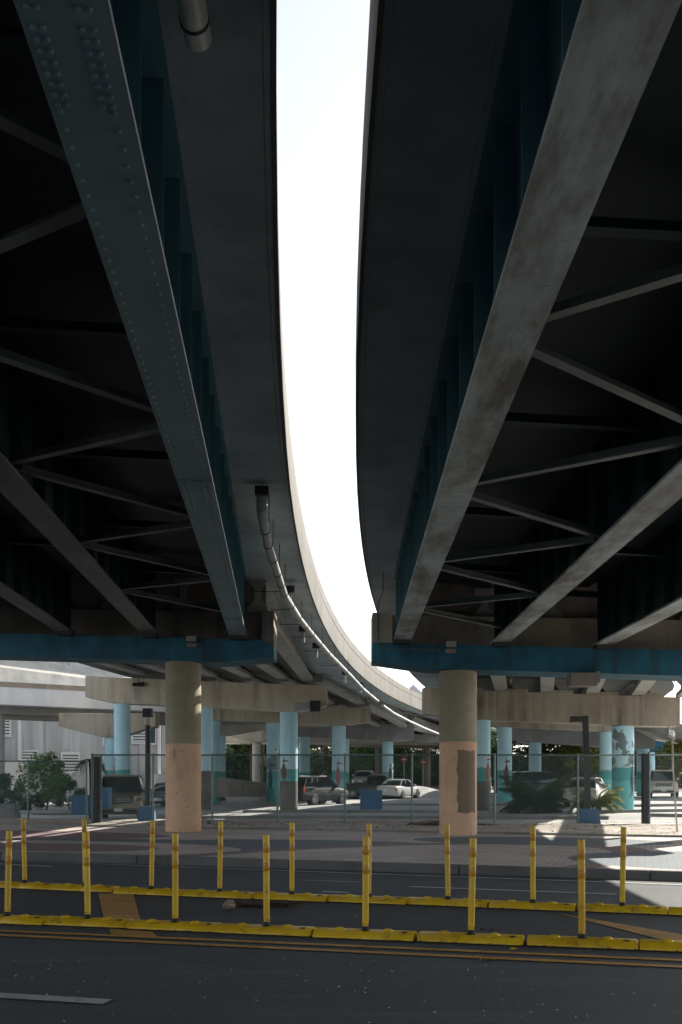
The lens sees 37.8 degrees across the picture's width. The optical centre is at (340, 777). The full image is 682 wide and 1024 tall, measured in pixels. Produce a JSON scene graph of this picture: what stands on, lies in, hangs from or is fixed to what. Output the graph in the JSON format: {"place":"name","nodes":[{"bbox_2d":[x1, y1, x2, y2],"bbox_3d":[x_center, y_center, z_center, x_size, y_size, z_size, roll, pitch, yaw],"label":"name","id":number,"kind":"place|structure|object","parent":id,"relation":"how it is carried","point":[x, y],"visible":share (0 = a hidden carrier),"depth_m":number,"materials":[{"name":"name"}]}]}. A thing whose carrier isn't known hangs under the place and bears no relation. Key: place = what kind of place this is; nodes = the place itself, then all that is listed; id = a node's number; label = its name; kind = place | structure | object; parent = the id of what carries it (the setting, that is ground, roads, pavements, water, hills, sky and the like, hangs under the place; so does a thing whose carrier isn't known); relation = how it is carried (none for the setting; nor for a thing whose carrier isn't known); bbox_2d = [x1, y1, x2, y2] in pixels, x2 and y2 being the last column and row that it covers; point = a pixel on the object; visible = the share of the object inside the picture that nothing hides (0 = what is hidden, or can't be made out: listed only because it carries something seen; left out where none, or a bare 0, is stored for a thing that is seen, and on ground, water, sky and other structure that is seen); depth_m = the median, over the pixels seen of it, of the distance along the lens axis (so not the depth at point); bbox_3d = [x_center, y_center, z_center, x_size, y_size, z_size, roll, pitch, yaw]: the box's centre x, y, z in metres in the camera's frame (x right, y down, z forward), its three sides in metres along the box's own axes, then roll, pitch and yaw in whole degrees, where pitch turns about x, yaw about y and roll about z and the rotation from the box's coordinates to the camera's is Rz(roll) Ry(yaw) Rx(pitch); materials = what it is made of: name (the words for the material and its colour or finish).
{"place":"outdoors","nodes":[
{"label":"outdoors","id":0,"kind":"place"},
{"bbox_2d":[0,660,164,802],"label":"building","id":1,"kind":"structure","parent":0,"point":[25,740],"depth_m":79.99,"materials":[{"name":"concrete"}]},
{"bbox_2d":[61,752,79,773],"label":"window","id":2,"kind":"structure","parent":1,"relation":"in","point":[64,755],"depth_m":80.85,"materials":[{"name":"white paint"}]},
{"bbox_2d":[0,860,681,1023],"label":"road","id":3,"kind":"structure","parent":0,"point":[145,983],"depth_m":8.07,"materials":[{"name":"grey asphalt"}]},
{"bbox_2d":[0,993,111,1003],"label":"road marking","id":4,"kind":"object","parent":3,"relation":"on","point":[54,998],"visible":1,"depth_m":7.09,"materials":[{"name":"white paint"}]},
{"bbox_2d":[0,888,681,947],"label":"median asphalt","id":5,"kind":"structure","parent":3,"relation":"on","point":[316,914],"depth_m":11.38,"materials":[{"name":"grey asphalt"}]},
{"bbox_2d":[0,914,47,924],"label":"separator unit","id":6,"kind":"object","parent":5,"relation":"on","point":[26,919],"visible":0.93,"depth_m":10.70,"materials":[{"name":"yellow rubber"}]},
{"bbox_2d":[2,831,11,915],"bbox_3d":[-3.632,1.046,10.861,0.120,0.936,0.120,1,-2,-16],"label":"delineator post","id":7,"kind":"object","parent":6,"relation":"on","point":[8,871],"visible":0.99,"depth_m":10.84,"materials":[{"name":"yellow plastic"}]},
{"bbox_2d":[0,881,54,889],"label":"separator unit","id":8,"kind":"object","parent":5,"relation":"on","point":[34,885],"visible":0.75,"depth_m":14.10,"materials":[{"name":"plastic"}]},
{"bbox_2d":[21,818,26,882],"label":"delineator post","id":9,"kind":"object","parent":8,"relation":"on","point":[24,855],"visible":1,"depth_m":14.20,"materials":[{"name":"yellow plastic"}]},
{"bbox_2d":[48,883,119,891],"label":"separator unit","id":10,"kind":"object","parent":5,"relation":"on","point":[80,887],"visible":0.94,"depth_m":13.80,"materials":[{"name":"yellow rubber"}]},
{"bbox_2d":[43,915,132,927],"bbox_3d":[-2.714,1.523,10.663,1.004,0.094,0.290,0,0,14],"label":"separator unit","id":11,"kind":"object","parent":5,"relation":"on","point":[68,920],"visible":0.98,"depth_m":10.55,"materials":[{"name":"plastic"}]},
{"bbox_2d":[83,832,91,918],"bbox_3d":[-2.720,1.046,10.659,0.120,0.936,0.120,0,-1,-40],"label":"delineator post","id":12,"kind":"object","parent":11,"relation":"on","point":[86,859],"visible":1,"depth_m":10.63,"materials":[{"name":"yellow plastic"}]},
{"bbox_2d":[98,893,139,918],"bbox_3d":[-2.670,1.570,12.066,0.458,0.001,3.059,0,0,-15],"label":"road marking","id":13,"kind":"object","parent":5,"relation":"on","point":[114,905],"visible":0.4,"depth_m":12.13,"materials":[{"name":"orange paint"}]},
{"bbox_2d":[113,886,185,895],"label":"separator unit","id":14,"kind":"object","parent":5,"relation":"on","point":[165,891],"visible":0.85,"depth_m":13.38,"materials":[{"name":"plastic"}]},
{"bbox_2d":[148,820,154,888],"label":"delineator post","id":15,"kind":"object","parent":14,"relation":"on","point":[151,857],"visible":1,"depth_m":13.43,"materials":[{"name":"yellow plastic"}]},
{"bbox_2d":[125,919,220,931],"bbox_3d":[-1.729,1.523,10.377,1.004,0.094,0.290,0,0,14],"label":"separator unit","id":16,"kind":"object","parent":5,"relation":"on","point":[155,924],"visible":0.94,"depth_m":10.28,"materials":[{"name":"yellow rubber"}]},
{"bbox_2d":[171,833,178,922],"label":"delineator post","id":17,"kind":"object","parent":16,"relation":"on","point":[175,861],"visible":1,"depth_m":10.33,"materials":[{"name":"yellow plastic"}]},
{"bbox_2d":[181,889,254,898],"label":"separator unit","id":18,"kind":"object","parent":5,"relation":"on","point":[215,894],"visible":0.99,"depth_m":13.06,"materials":[{"name":"plastic"}]},
{"bbox_2d":[216,821,222,891],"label":"delineator post","id":19,"kind":"object","parent":18,"relation":"on","point":[220,855],"visible":1,"depth_m":13.12,"materials":[{"name":"yellow plastic"}]},
{"bbox_2d":[222,901,307,906],"bbox_3d":[-0.936,1.554,12.209,1.080,0.130,0.369,0,0,0],"label":"fallen branch","id":20,"kind":"object","parent":5,"relation":"on","point":[256,904],"visible":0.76,"depth_m":12.14,"materials":[{"name":"brown plant"}]},
{"bbox_2d":[215,923,315,935],"bbox_3d":[-0.756,1.523,10.105,1.004,0.094,0.290,0,0,14],"label":"separator unit","id":21,"kind":"object","parent":5,"relation":"on","point":[285,929],"visible":0.94,"depth_m":10.00,"materials":[{"name":"yellow rubber"}]},
{"bbox_2d":[262,835,270,926],"bbox_3d":[-0.757,1.046,10.083,0.120,0.936,0.120,0,1,-1],"label":"delineator post","id":22,"kind":"object","parent":21,"relation":"on","point":[266,888],"visible":1,"depth_m":10.06,"materials":[{"name":"yellow plastic"}]},
{"bbox_2d":[252,891,329,901],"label":"separator unit","id":23,"kind":"object","parent":5,"relation":"on","point":[274,895],"visible":0.94,"depth_m":12.75,"materials":[{"name":"yellow rubber"}]},
{"bbox_2d":[289,822,294,893],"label":"delineator post","id":24,"kind":"object","parent":23,"relation":"on","point":[291,854],"visible":1,"depth_m":12.84,"materials":[{"name":"plastic"}]},
{"bbox_2d":[313,927,417,940],"bbox_3d":[0.240,1.523,9.820,1.004,0.094,0.290,0,0,14],"label":"separator unit","id":25,"kind":"object","parent":5,"relation":"on","point":[373,934],"visible":0.97,"depth_m":9.71,"materials":[{"name":"yellow concrete"}]},
{"bbox_2d":[361,836,369,930],"bbox_3d":[0.243,1.046,9.801,0.120,0.936,0.120,0,1,-22],"label":"delineator post","id":26,"kind":"object","parent":25,"relation":"on","point":[365,889],"visible":1,"depth_m":9.77,"materials":[{"name":"plastic"}]},
{"bbox_2d":[327,894,407,904],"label":"separator unit","id":27,"kind":"object","parent":5,"relation":"on","point":[386,899],"visible":0.86,"depth_m":12.49,"materials":[{"name":"plastic"}]},
{"bbox_2d":[406,896,489,906],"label":"separator unit","id":28,"kind":"object","parent":5,"relation":"on","point":[429,900],"visible":0.91,"depth_m":12.23,"materials":[{"name":"yellow rubber"}]},
{"bbox_2d":[444,824,450,899],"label":"delineator post","id":29,"kind":"object","parent":28,"relation":"on","point":[447,857],"visible":1,"depth_m":12.30,"materials":[{"name":"plastic"}]},
{"bbox_2d":[417,930,524,944],"bbox_3d":[1.252,1.523,9.576,1.004,0.094,0.290,0,0,15],"label":"separator unit","id":30,"kind":"object","parent":5,"relation":"on","point":[476,938],"visible":0.98,"depth_m":9.47,"materials":[{"name":"yellow rubber"}]},
{"bbox_2d":[466,838,475,934],"bbox_3d":[1.259,1.046,9.556,0.120,0.936,0.120,1,1,-15],"label":"delineator post","id":31,"kind":"object","parent":30,"relation":"on","point":[472,884],"visible":1,"depth_m":9.53,"materials":[{"name":"yellow plastic"}]},
{"bbox_2d":[489,899,576,910],"bbox_3d":[2.312,1.521,11.987,1.017,0.094,0.290,0,0,19],"label":"separator unit","id":32,"kind":"object","parent":5,"relation":"on","point":[514,904],"visible":1,"depth_m":11.88,"materials":[{"name":"plastic"}]},
{"bbox_2d":[530,826,535,902],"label":"delineator post","id":33,"kind":"object","parent":32,"relation":"on","point":[532,864],"visible":1,"depth_m":11.95,"materials":[{"name":"yellow plastic"}]},
{"bbox_2d":[527,934,637,949],"bbox_3d":[2.264,1.523,9.345,1.004,0.094,0.290,0,0,15],"label":"separator unit","id":34,"kind":"object","parent":5,"relation":"on","point":[607,942],"visible":0.98,"depth_m":9.24,"materials":[{"name":"yellow rubber"}]},
{"bbox_2d":[577,839,586,938],"bbox_3d":[2.255,1.046,9.323,0.120,0.936,0.120,-1,1,-28],"label":"delineator post","id":35,"kind":"object","parent":34,"relation":"on","point":[581,889],"visible":1,"depth_m":9.30,"materials":[{"name":"yellow plastic"}]},
{"bbox_2d":[559,913,681,939],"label":"road marking","id":36,"kind":"object","parent":5,"relation":"on","point":[659,934],"visible":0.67,"depth_m":10.23,"materials":[{"name":"orange paint"}]},
{"bbox_2d":[577,902,667,914],"bbox_3d":[3.306,1.521,11.704,1.017,0.094,0.290,0,0,19],"label":"separator unit","id":37,"kind":"object","parent":5,"relation":"on","point":[602,907],"visible":0.94,"depth_m":11.59,"materials":[{"name":"yellow rubber"}]},
{"bbox_2d":[619,827,626,905],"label":"delineator post","id":38,"kind":"object","parent":37,"relation":"on","point":[623,837],"visible":1,"depth_m":11.66,"materials":[{"name":"yellow plastic"}]},
{"bbox_2d":[638,939,681,951],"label":"separator unit","id":39,"kind":"object","parent":5,"relation":"on","point":[660,945],"visible":1,"depth_m":9.07,"materials":[{"name":"yellow rubber"}]},
{"bbox_2d":[0,934,681,967],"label":"road marking","id":40,"kind":"object","parent":3,"relation":"on","point":[446,955],"visible":1,"depth_m":9.00,"materials":[{"name":"yellow paint"}]},
{"bbox_2d":[0,930,681,960],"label":"road marking","id":41,"kind":"object","parent":3,"relation":"on","point":[623,957],"visible":1,"depth_m":9.32,"materials":[{"name":"yellow paint"}]},
{"bbox_2d":[0,860,681,884],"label":"road marking","id":42,"kind":"object","parent":3,"relation":"on","point":[361,873],"visible":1,"depth_m":16.34,"materials":[{"name":"white paint"}]},
{"bbox_2d":[0,825,681,879],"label":"sidewalk","id":43,"kind":"structure","parent":0,"point":[655,853],"depth_m":20.75,"materials":[{"name":"grey concrete"}]},
{"bbox_2d":[0,608,276,831],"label":"viaduct pier","id":44,"kind":"structure","parent":43,"relation":"on","point":[107,636],"depth_m":26.52,"materials":[{"name":"blue paint"}]},
{"bbox_2d":[0,0,496,734],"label":"viaduct","id":45,"kind":"object","parent":44,"relation":"on","point":[144,434],"visible":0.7,"depth_m":10.66,"materials":[{"name":"concrete"}]},
{"bbox_2d":[176,0,211,51],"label":"drain pipe","id":46,"kind":"object","parent":45,"relation":"hanging from","point":[194,20],"visible":1,"depth_m":6.17,"materials":[{"name":"metal"}]},
{"bbox_2d":[250,485,378,702],"bbox_3d":[-0.440,-4.678,36.669,1.730,0.964,38.281,0,0,5],"label":"drain pipe","id":47,"kind":"object","parent":45,"relation":"hanging from","point":[262,495],"visible":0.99,"depth_m":23.83,"materials":[{"name":"metal"}]},
{"bbox_2d":[371,613,681,834],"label":"viaduct pier","id":48,"kind":"structure","parent":43,"relation":"on","point":[552,647],"depth_m":24.78,"materials":[{"name":"blue paint"}]},
{"bbox_2d":[356,0,681,697],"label":"viaduct","id":49,"kind":"object","parent":48,"relation":"on","point":[519,377],"visible":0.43,"depth_m":9.91,"materials":[{"name":"concrete"}]},
{"bbox_2d":[634,724,681,743],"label":"ramp","id":50,"kind":"structure","parent":49,"relation":"attached to","point":[658,734],"depth_m":70.58,"materials":[{"name":"concrete"}]},
{"bbox_2d":[566,671,599,686],"bbox_3d":[5.849,-2.377,23.975,0.740,0.360,0.450,0,0,0],"label":"junction box","id":51,"kind":"object","parent":48,"relation":"attached to","point":[582,679],"visible":1,"depth_m":23.75,"materials":[{"name":"metal"}]},
{"bbox_2d":[19,786,681,823],"bbox_3d":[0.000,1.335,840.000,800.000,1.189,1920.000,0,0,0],"label":"ground","id":52,"kind":"structure","parent":0,"point":[426,796],"depth_m":47.35,"materials":[{"name":"grey concrete"}]},
{"bbox_2d":[0,714,4,803],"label":"ramp pier","id":53,"kind":"structure","parent":52,"relation":"on","point":[2,738],"depth_m":63.79,"materials":[{"name":"concrete"}]},
{"bbox_2d":[0,681,331,728],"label":"ramp","id":54,"kind":"structure","parent":53,"relation":"on","point":[33,702],"depth_m":64.31,"materials":[{"name":"concrete"}]},
{"bbox_2d":[3,784,44,809],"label":"shrub","id":55,"kind":"object","parent":52,"relation":"on","point":[31,801],"visible":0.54,"depth_m":57.47,"materials":[{"name":"green plant"}]},
{"bbox_2d":[14,749,77,809],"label":"shrub","id":56,"kind":"object","parent":52,"relation":"on","point":[53,780],"visible":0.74,"depth_m":56.27,"materials":[{"name":"green plant"}]},
{"bbox_2d":[51,779,85,809],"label":"shrub","id":57,"kind":"object","parent":52,"relation":"on","point":[81,792],"visible":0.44,"depth_m":56.24,"materials":[{"name":"green plant"}]},
{"bbox_2d":[71,794,90,814],"bbox_3d":[-9.127,0.949,35.500,0.849,0.740,0.679,0,0,0],"label":"planter block","id":58,"kind":"object","parent":52,"relation":"on","point":[75,801],"depth_m":35.16,"materials":[{"name":"concrete"}]},
{"bbox_2d":[59,713,158,774],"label":"ramp pier","id":59,"kind":"structure","parent":52,"relation":"on","point":[99,724],"depth_m":62.30,"materials":[{"name":"concrete"}]},
{"bbox_2d":[102,774,144,818],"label":"parked suv","id":60,"kind":"object","parent":52,"relation":"on","point":[133,792],"visible":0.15,"depth_m":40.03,"materials":[{"name":"paint"}]},
{"bbox_2d":[85,676,326,809],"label":"viaduct pier","id":61,"kind":"structure","parent":52,"relation":"on","point":[123,695],"depth_m":52.93,"materials":[{"name":"concrete"}]},
{"bbox_2d":[215,777,265,796],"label":"wall","id":62,"kind":"structure","parent":52,"relation":"on","point":[247,787],"depth_m":63.84,"materials":[{"name":"concrete"}]},
{"bbox_2d":[221,724,265,800],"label":"ramp pier","id":63,"kind":"structure","parent":52,"relation":"on","point":[229,730],"depth_m":75.30,"materials":[{"name":"concrete"}]},
{"bbox_2d":[231,730,265,781],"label":"ramp pier","id":64,"kind":"structure","parent":52,"relation":"on","point":[257,738],"depth_m":89.61,"materials":[{"name":"concrete"}]},
{"bbox_2d":[213,707,370,802],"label":"viaduct pier","id":65,"kind":"structure","parent":52,"relation":"on","point":[338,719],"depth_m":67.63,"materials":[{"name":"concrete"}]},
{"bbox_2d":[298,745,352,776],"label":"tree","id":66,"kind":"object","parent":52,"relation":"on","point":[313,761],"visible":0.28,"depth_m":103.25,"materials":[{"name":"green plant"}]},
{"bbox_2d":[0,818,681,834],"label":"dirt strip","id":67,"kind":"object","parent":52,"relation":"on","point":[584,828],"visible":0.77,"depth_m":29.11,"materials":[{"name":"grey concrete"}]},
{"bbox_2d":[0,760,86,818],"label":"chain link fence","id":68,"kind":"object","parent":67,"relation":"on","point":[28,774],"visible":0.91,"depth_m":34.63,"materials":[{"name":"metal"}]},
{"bbox_2d":[93,755,101,822],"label":"gate post","id":69,"kind":"object","parent":67,"relation":"on","point":[97,789],"visible":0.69,"depth_m":30.80,"materials":[{"name":"metal"}]},
{"bbox_2d":[137,806,155,820],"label":"lamp post base","id":70,"kind":"structure","parent":67,"relation":"on","point":[144,813],"depth_m":32.10,"materials":[{"name":"concrete"}]},
{"bbox_2d":[142,708,152,805],"bbox_3d":[-6.271,-0.635,32.300,0.300,3.230,0.300,0,0,0],"label":"lamp post","id":71,"kind":"object","parent":70,"relation":"on","point":[147,714],"visible":0.99,"depth_m":32.22,"materials":[{"name":"metal"}]},
{"bbox_2d":[91,753,681,822],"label":"chain link fence","id":72,"kind":"object","parent":67,"relation":"on","point":[411,755],"visible":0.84,"depth_m":31.03,"materials":[{"name":"metal"}]},
{"bbox_2d":[579,809,600,823],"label":"lamp post base","id":73,"kind":"structure","parent":67,"relation":"on","point":[585,816],"depth_m":31.37,"materials":[{"name":"concrete"}]},
{"bbox_2d":[570,716,590,808],"bbox_3d":[7.609,-0.470,31.600,0.645,3.000,0.240,0,0,0],"label":"lamp post","id":74,"kind":"object","parent":73,"relation":"on","point":[584,720],"visible":0.96,"depth_m":31.52,"materials":[{"name":"metal"}]},
{"bbox_2d":[668,726,677,831],"bbox_3d":[8.545,0.105,25.555,0.210,2.851,0.695,0,0,27],"label":"road sign","id":75,"kind":"object","parent":67,"relation":"on","point":[671,733],"visible":0.95,"depth_m":25.58,"materials":[{"name":"metal"}]},
{"bbox_2d":[0,851,681,880],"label":"kerb","id":76,"kind":"structure","parent":52,"relation":"on","point":[610,873],"depth_m":16.87,"materials":[{"name":"concrete"}]},
{"bbox_2d":[0,823,681,836],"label":"edge kerb","id":77,"kind":"structure","parent":52,"relation":"on","point":[478,832],"depth_m":26.53,"materials":[{"name":"concrete"}]},
{"bbox_2d":[243,810,438,812],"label":"lot kerb","id":78,"kind":"structure","parent":52,"relation":"on","point":[340,811],"depth_m":46.29,"materials":[{"name":"concrete"}]},
{"bbox_2d":[298,723,413,782],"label":"viaduct pier","id":79,"kind":"structure","parent":52,"relation":"on","point":[387,735],"depth_m":81.14,"materials":[{"name":"grey concrete"}]},
{"bbox_2d":[349,747,374,771],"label":"tree","id":80,"kind":"object","parent":52,"relation":"on","point":[357,749],"visible":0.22,"depth_m":109.03,"materials":[{"name":"green plant"}]},
{"bbox_2d":[360,789,381,809],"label":"planter block","id":81,"kind":"object","parent":52,"relation":"on","point":[366,797],"depth_m":50.07,"materials":[{"name":"concrete"}]},
{"bbox_2d":[346,774,397,798],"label":"pickup truck","id":82,"kind":"object","parent":52,"relation":"on","point":[356,787],"visible":0.33,"depth_m":75.52,"materials":[{"name":"paint"}]},
{"bbox_2d":[201,804,576,815],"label":"parking lot","id":83,"kind":"structure","parent":52,"relation":"on","point":[228,807],"depth_m":51.19,"materials":[{"name":"grey asphalt"}]},
{"bbox_2d":[298,776,348,804],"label":"parked suv","id":84,"kind":"object","parent":83,"relation":"on","point":[308,787],"visible":0.42,"depth_m":59.88,"materials":[{"name":"paint"}]},
{"bbox_2d":[376,779,419,798],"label":"parked car","id":85,"kind":"object","parent":52,"relation":"on","point":[387,787],"visible":0.57,"depth_m":73.75,"materials":[{"name":"paint"}]},
{"bbox_2d":[201,816,608,819],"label":"lot kerb","id":86,"kind":"structure","parent":52,"relation":"on","point":[386,817],"depth_m":38.92,"materials":[{"name":"concrete"}]},
{"bbox_2d":[393,748,434,779],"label":"tree","id":87,"kind":"object","parent":52,"relation":"on","point":[415,758],"visible":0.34,"depth_m":111.86,"materials":[{"name":"green plant"}]},
{"bbox_2d":[318,745,512,791],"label":"viaduct pier","id":88,"kind":"structure","parent":52,"relation":"on","point":[424,748],"depth_m":105.49,"materials":[{"name":"concrete"}]},
{"bbox_2d":[226,734,528,745],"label":"ramp","id":89,"kind":"structure","parent":88,"relation":"on","point":[423,739],"depth_m":94.19,"materials":[{"name":"concrete"}]},
{"bbox_2d":[226,744,681,786],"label":"distant foliage","id":90,"kind":"object","parent":52,"relation":"on","point":[234,749],"visible":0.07,"depth_m":127.14,"materials":[{"name":"green plant"}]},
{"bbox_2d":[490,727,528,791],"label":"tree","id":91,"kind":"object","parent":52,"relation":"on","point":[494,746],"visible":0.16,"depth_m":91.87,"materials":[{"name":"green plant"}]},
{"bbox_2d":[498,773,572,813],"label":"cycad","id":92,"kind":"object","parent":52,"relation":"on","point":[535,797],"visible":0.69,"depth_m":42.92,"materials":[{"name":"green plant"}]},
{"bbox_2d":[512,771,566,798],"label":"parked suv","id":93,"kind":"object","parent":52,"relation":"on","point":[535,777],"visible":0.12,"depth_m":68.27,"materials":[{"name":"paint"}]},
{"bbox_2d":[422,687,679,810],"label":"viaduct pier","id":94,"kind":"structure","parent":52,"relation":"on","point":[623,716],"depth_m":44.60,"materials":[{"name":"concrete"}]},
{"bbox_2d":[490,721,611,801],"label":"viaduct pier","id":95,"kind":"structure","parent":52,"relation":"on","point":[504,737],"depth_m":62.05,"materials":[{"name":"concrete"}]},
{"bbox_2d":[514,743,593,777],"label":"tree","id":96,"kind":"object","parent":52,"relation":"on","point":[550,747],"visible":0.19,"depth_m":87.31,"materials":[{"name":"green plant"}]},
{"bbox_2d":[558,745,598,776],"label":"tree","id":97,"kind":"object","parent":52,"relation":"on","point":[571,749],"visible":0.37,"depth_m":83.31,"materials":[{"name":"green plant"}]},
{"bbox_2d":[512,728,654,795],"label":"viaduct pier","id":98,"kind":"structure","parent":52,"relation":"on","point":[536,738],"depth_m":73.83,"materials":[{"name":"grey concrete"}]},
{"bbox_2d":[563,777,608,806],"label":"parked car","id":99,"kind":"object","parent":52,"relation":"on","point":[599,782],"visible":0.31,"depth_m":50.00,"materials":[{"name":"paint"}]},
{"bbox_2d":[566,786,624,813],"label":"cycad","id":100,"kind":"object","parent":52,"relation":"on","point":[613,797],"visible":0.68,"depth_m":41.76,"materials":[{"name":"green plant"}]},
{"bbox_2d":[641,752,650,823],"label":"gate post","id":101,"kind":"object","parent":52,"relation":"on","point":[645,788],"visible":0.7,"depth_m":30.70,"materials":[{"name":"metal"}]},
{"bbox_2d":[650,769,678,797],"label":"parked suv","id":102,"kind":"object","parent":52,"relation":"on","point":[659,781],"visible":0.35,"depth_m":67.44,"materials":[{"name":"paint"}]},
{"bbox_2d":[655,740,681,787],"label":"tree","id":103,"kind":"object","parent":52,"relation":"on","point":[677,747],"visible":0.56,"depth_m":69.42,"materials":[{"name":"green plant"}]},
{"bbox_2d":[277,0,681,770],"label":"sky","id":104,"kind":"structure","parent":0,"point":[322,45],"materials":[{"name":"white"}]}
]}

